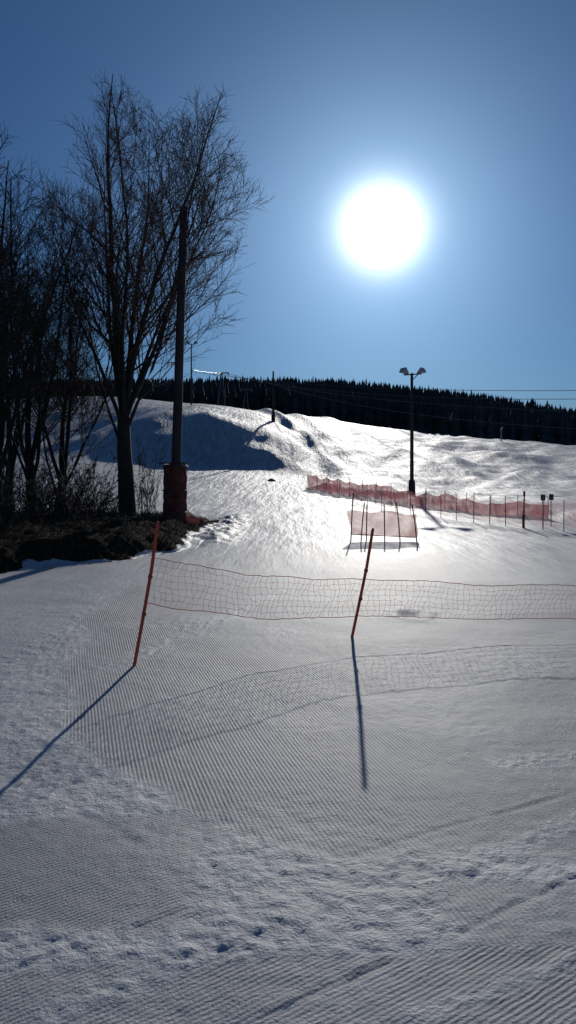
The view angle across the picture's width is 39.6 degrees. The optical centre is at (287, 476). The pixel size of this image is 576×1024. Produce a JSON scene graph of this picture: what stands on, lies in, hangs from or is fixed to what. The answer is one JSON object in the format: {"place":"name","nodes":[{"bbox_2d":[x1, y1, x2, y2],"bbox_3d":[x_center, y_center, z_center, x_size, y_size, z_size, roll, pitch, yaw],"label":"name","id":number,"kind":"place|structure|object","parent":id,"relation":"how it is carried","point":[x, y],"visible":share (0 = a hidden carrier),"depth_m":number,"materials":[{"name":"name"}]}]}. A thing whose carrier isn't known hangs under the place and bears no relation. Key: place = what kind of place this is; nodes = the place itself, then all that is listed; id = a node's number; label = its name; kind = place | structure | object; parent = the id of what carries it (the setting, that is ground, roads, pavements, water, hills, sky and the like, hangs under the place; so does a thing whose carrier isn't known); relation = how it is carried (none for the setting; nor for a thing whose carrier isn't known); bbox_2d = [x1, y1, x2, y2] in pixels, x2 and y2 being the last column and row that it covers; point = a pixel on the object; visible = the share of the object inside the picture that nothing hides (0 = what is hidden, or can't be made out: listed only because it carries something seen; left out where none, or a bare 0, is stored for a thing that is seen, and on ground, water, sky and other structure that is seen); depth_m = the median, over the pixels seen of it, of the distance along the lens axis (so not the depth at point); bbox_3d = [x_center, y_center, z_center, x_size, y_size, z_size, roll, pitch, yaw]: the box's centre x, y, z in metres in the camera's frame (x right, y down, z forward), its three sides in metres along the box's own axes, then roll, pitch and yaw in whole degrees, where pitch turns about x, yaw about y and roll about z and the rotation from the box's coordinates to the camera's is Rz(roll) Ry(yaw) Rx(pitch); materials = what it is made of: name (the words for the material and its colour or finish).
{"place":"outdoors","nodes":[
{"label":"outdoors","id":0,"kind":"place"},
{"bbox_2d":[0,396,575,1023],"bbox_3d":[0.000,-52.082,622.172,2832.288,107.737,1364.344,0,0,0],"label":"ground","id":1,"kind":"structure","parent":0,"point":[224,816],"depth_m":5.11,"materials":[{"name":"white snow"}]},
{"bbox_2d":[0,458,37,527],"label":"bare shrub","id":2,"kind":"object","parent":1,"relation":"on","point":[9,510],"visible":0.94,"depth_m":17.48,"materials":[{"name":"brown plant"}]},
{"bbox_2d":[0,122,47,405],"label":"bare tree","id":3,"kind":"object","parent":1,"relation":"on","point":[4,332],"visible":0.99,"depth_m":19.06,"materials":[{"name":"brown plant"}]},
{"bbox_2d":[0,461,52,524],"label":"bare shrub","id":4,"kind":"object","parent":1,"relation":"on","point":[30,509],"visible":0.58,"depth_m":19.12,"materials":[{"name":"brown plant"}]},
{"bbox_2d":[1,440,61,515],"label":"bare shrub","id":5,"kind":"object","parent":1,"relation":"on","point":[11,471],"visible":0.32,"depth_m":22.08,"materials":[{"name":"brown plant"}]},
{"bbox_2d":[0,182,70,503],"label":"bare tree","id":6,"kind":"object","parent":1,"relation":"on","point":[13,457],"visible":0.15,"depth_m":27.10,"materials":[{"name":"brown plant"}]},
{"bbox_2d":[3,445,70,515],"bbox_3d":[-8.117,0.207,24.051,2.858,2.228,2.667,0,0,18],"label":"bare shrub","id":7,"kind":"object","parent":1,"relation":"on","point":[39,481],"visible":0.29,"depth_m":24.29,"materials":[{"name":"brown plant"}]},
{"bbox_2d":[0,154,77,515],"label":"bare tree","id":8,"kind":"object","parent":1,"relation":"on","point":[23,373],"visible":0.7,"depth_m":20.93,"materials":[{"name":"brown plant"}]},
{"bbox_2d":[2,474,78,521],"bbox_3d":[-6.271,0.633,20.657,2.272,1.437,1.643,0,0,19],"label":"bare shrub","id":9,"kind":"object","parent":1,"relation":"on","point":[50,505],"visible":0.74,"depth_m":20.50,"materials":[{"name":"brown plant"}]},
{"bbox_2d":[0,200,106,512],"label":"bare tree","id":10,"kind":"object","parent":1,"relation":"on","point":[28,456],"visible":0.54,"depth_m":23.46,"materials":[{"name":"brown plant"}]},
{"bbox_2d":[5,446,110,510],"bbox_3d":[-7.494,0.253,25.662,2.780,2.432,3.846,0,0,64],"label":"bare shrub","id":11,"kind":"object","parent":1,"relation":"on","point":[48,459],"visible":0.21,"depth_m":25.61,"materials":[{"name":"brown plant"}]},
{"bbox_2d":[20,456,103,518],"bbox_3d":[-6.170,0.376,21.913,2.298,1.904,2.114,0,0,-15],"label":"bare shrub","id":12,"kind":"object","parent":1,"relation":"on","point":[77,498],"visible":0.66,"depth_m":22.10,"materials":[{"name":"brown plant"}]},
{"bbox_2d":[4,259,126,510],"bbox_3d":[-7.383,-2.877,26.620,3.778,8.980,4.327,0,0,-32],"label":"bare tree","id":13,"kind":"object","parent":1,"relation":"on","point":[68,431],"visible":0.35,"depth_m":26.40,"materials":[{"name":"brown plant"}]},
{"bbox_2d":[44,487,100,519],"bbox_3d":[-5.535,0.762,20.434,1.573,0.995,1.137,0,0,42],"label":"bare shrub","id":14,"kind":"object","parent":1,"relation":"on","point":[71,507],"visible":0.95,"depth_m":20.39,"materials":[{"name":"brown plant"}]},
{"bbox_2d":[40,461,129,514],"bbox_3d":[-6.160,0.435,23.834,2.134,1.782,2.287,0,0,40],"label":"bare shrub","id":15,"kind":"object","parent":1,"relation":"on","point":[100,501],"visible":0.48,"depth_m":24.14,"materials":[{"name":"brown plant"}]},
{"bbox_2d":[40,441,152,511],"bbox_3d":[-6.205,0.155,26.155,3.287,2.562,3.067,0,0,-26],"label":"bare shrub","id":16,"kind":"object","parent":1,"relation":"on","point":[87,472],"visible":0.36,"depth_m":25.45,"materials":[{"name":"brown plant"}]},
{"bbox_2d":[0,507,217,571],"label":"dry grass","id":17,"kind":"structure","parent":1,"relation":"on","point":[98,528],"depth_m":18.15,"materials":[{"name":"brown plant"}]},
{"bbox_2d":[85,479,136,512],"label":"bare shrub","id":18,"kind":"object","parent":1,"relation":"on","point":[107,502],"visible":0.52,"depth_m":25.23,"materials":[{"name":"brown plant"}]},
{"bbox_2d":[98,492,132,514],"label":"bare shrub","id":19,"kind":"object","parent":1,"relation":"on","point":[119,505],"visible":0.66,"depth_m":23.95,"materials":[{"name":"brown plant"}]},
{"bbox_2d":[124,433,163,516],"bbox_3d":[-4.472,0.077,25.041,1.257,2.913,1.366,0,0,31],"label":"bare shrub","id":20,"kind":"object","parent":1,"relation":"on","point":[143,491],"visible":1,"depth_m":24.86,"materials":[{"name":"brown plant"}]},
{"bbox_2d":[133,521,158,665],"bbox_3d":[-1.278,1.111,7.160,0.297,1.419,0.041,0,0,24],"label":"marker pole","id":21,"kind":"object","parent":1,"relation":"on","point":[150,577],"visible":0.85,"depth_m":7.14,"materials":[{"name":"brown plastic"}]},
{"bbox_2d":[148,558,362,619],"bbox_3d":[-0.255,1.095,7.729,2.328,0.739,0.179,0,0,-30],"label":"safety net","id":22,"kind":"object","parent":21,"relation":"attached to","point":[191,590],"visible":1,"depth_m":7.67,"materials":[{"name":"brown"}]},
{"bbox_2d":[26,68,273,515],"bbox_3d":[-4.490,-5.421,25.334,7.664,14.062,7.582,0,0,32],"label":"bare tree","id":23,"kind":"object","parent":1,"relation":"on","point":[116,316],"visible":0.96,"depth_m":25.03,"materials":[{"name":"brown plant"}]},
{"bbox_2d":[159,206,189,522],"bbox_3d":[-3.385,-3.219,24.000,0.950,9.708,0.806,0,0,0],"label":"utility pole","id":24,"kind":"object","parent":1,"relation":"on","point":[174,490],"visible":0.94,"depth_m":23.88,"materials":[{"name":"brown wood"}]},
{"bbox_2d":[186,341,197,404],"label":"lamp post","id":25,"kind":"object","parent":1,"relation":"on","point":[191,370],"visible":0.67,"depth_m":124.89,"materials":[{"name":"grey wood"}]},
{"bbox_2d":[187,510,206,523],"bbox_3d":[-2.932,1.205,24.500,0.913,0.526,0.400,0,0,0],"label":"rumpled net","id":26,"kind":"object","parent":1,"relation":"on","point":[191,516],"visible":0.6,"depth_m":24.48,"materials":[{"name":"red fabric"}]},
{"bbox_2d":[214,372,228,405],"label":"lift tower","id":27,"kind":"structure","parent":1,"relation":"on","point":[220,373],"depth_m":149.90,"materials":[{"name":"metal"}]},
{"bbox_2d":[217,373,493,398],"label":"overhead cable","id":28,"kind":"object","parent":27,"relation":"attached to","point":[378,394],"visible":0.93,"depth_m":107.79,"materials":[{"name":"metal"}]},
{"bbox_2d":[195,372,575,390],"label":"overhead cable","id":29,"kind":"object","parent":27,"relation":"attached to","point":[424,389],"visible":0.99,"depth_m":101.17,"materials":[{"name":"metal"}]},
{"bbox_2d":[226,373,575,411],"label":"overhead cable","id":30,"kind":"object","parent":27,"relation":"attached to","point":[418,402],"visible":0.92,"depth_m":96.46,"materials":[{"name":"metal"}]},
{"bbox_2d":[269,383,575,428],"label":"overhead cable","id":31,"kind":"object","parent":27,"relation":"attached to","point":[440,417],"visible":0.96,"depth_m":95.84,"materials":[{"name":"metal"}]},
{"bbox_2d":[240,389,251,409],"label":"lift tower","id":32,"kind":"structure","parent":1,"relation":"on","point":[244,397],"depth_m":184.89,"materials":[{"name":"metal"}]},
{"bbox_2d":[271,371,274,421],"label":"pole","id":33,"kind":"object","parent":1,"relation":"on","point":[273,417],"visible":0.81,"depth_m":104.89,"materials":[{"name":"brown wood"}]},
{"bbox_2d":[24,375,575,444],"bbox_3d":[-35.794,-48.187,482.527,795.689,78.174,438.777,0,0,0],"label":"forest","id":34,"kind":"object","parent":1,"relation":"on","point":[286,401],"visible":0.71,"depth_m":276.46,"materials":[{"name":"plant"}]},
{"bbox_2d":[351,528,373,636],"bbox_3d":[0.766,1.170,8.298,0.047,1.296,0.457,0,0,-28],"label":"marker pole","id":35,"kind":"object","parent":1,"relation":"on","point":[363,581],"visible":0.88,"depth_m":8.26,"materials":[{"name":"brown plastic"}]},
{"bbox_2d":[359,579,575,619],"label":"safety net","id":36,"kind":"object","parent":35,"relation":"attached to","point":[401,585],"visible":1,"depth_m":8.42,"materials":[{"name":"brown"}]},
{"bbox_2d":[347,493,417,540],"bbox_3d":[2.486,1.196,21.053,1.864,1.504,0.208,0,0,0],"label":"net barrier","id":37,"kind":"object","parent":1,"relation":"on","point":[384,523],"visible":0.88,"depth_m":21.06,"materials":[{"name":"pink"}]},
{"bbox_2d":[399,367,425,494],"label":"lamp post","id":38,"kind":"object","parent":1,"relation":"on","point":[404,371],"visible":0.84,"depth_m":53.91,"materials":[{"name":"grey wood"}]},
{"bbox_2d":[505,496,505,525],"bbox_3d":[7.393,1.289,27.200,0.035,1.238,0.028,0,0,0],"label":"fence post","id":39,"kind":"object","parent":1,"relation":"on","point":[505,510],"visible":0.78,"depth_m":27.19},
{"bbox_2d":[522,491,524,527],"bbox_3d":[7.749,1.199,26.302,0.096,1.406,0.083,0,0,-22],"label":"fence post","id":40,"kind":"object","parent":1,"relation":"on","point":[523,520],"visible":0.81,"depth_m":26.28,"materials":[{"name":"black metal"}]},
{"bbox_2d":[541,494,544,526],"bbox_3d":[8.438,1.246,26.488,0.150,1.280,0.056,0,0,0],"label":"sign","id":41,"kind":"object","parent":1,"relation":"on","point":[542,498],"visible":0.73,"depth_m":26.48,"materials":[{"name":"black metal"}]},
{"bbox_2d":[549,494,553,525],"bbox_3d":[8.779,1.237,26.688,0.150,1.280,0.056,0,0,0],"label":"sign","id":42,"kind":"object","parent":1,"relation":"on","point":[551,497],"visible":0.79,"depth_m":26.66,"materials":[{"name":"black metal"}]},
{"bbox_2d":[563,500,563,531],"bbox_3d":[8.483,1.317,24.601,0.025,1.183,0.029,0,0,0],"label":"fence post","id":43,"kind":"object","parent":1,"relation":"on","point":[563,515],"visible":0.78,"depth_m":24.60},
{"bbox_2d":[0,0,575,411],"label":"sky","id":44,"kind":"structure","parent":0,"point":[416,158],"materials":[{"name":"blue"}]},
{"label":"fence post","id":45,"kind":"object","parent":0,"visible":0},
{"bbox_2d":[308,474,548,517],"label":"safety net","id":46,"kind":"object","parent":45,"relation":"attached to","point":[446,500],"visible":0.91,"depth_m":40.19,"materials":[{"name":"red"}]}
]}

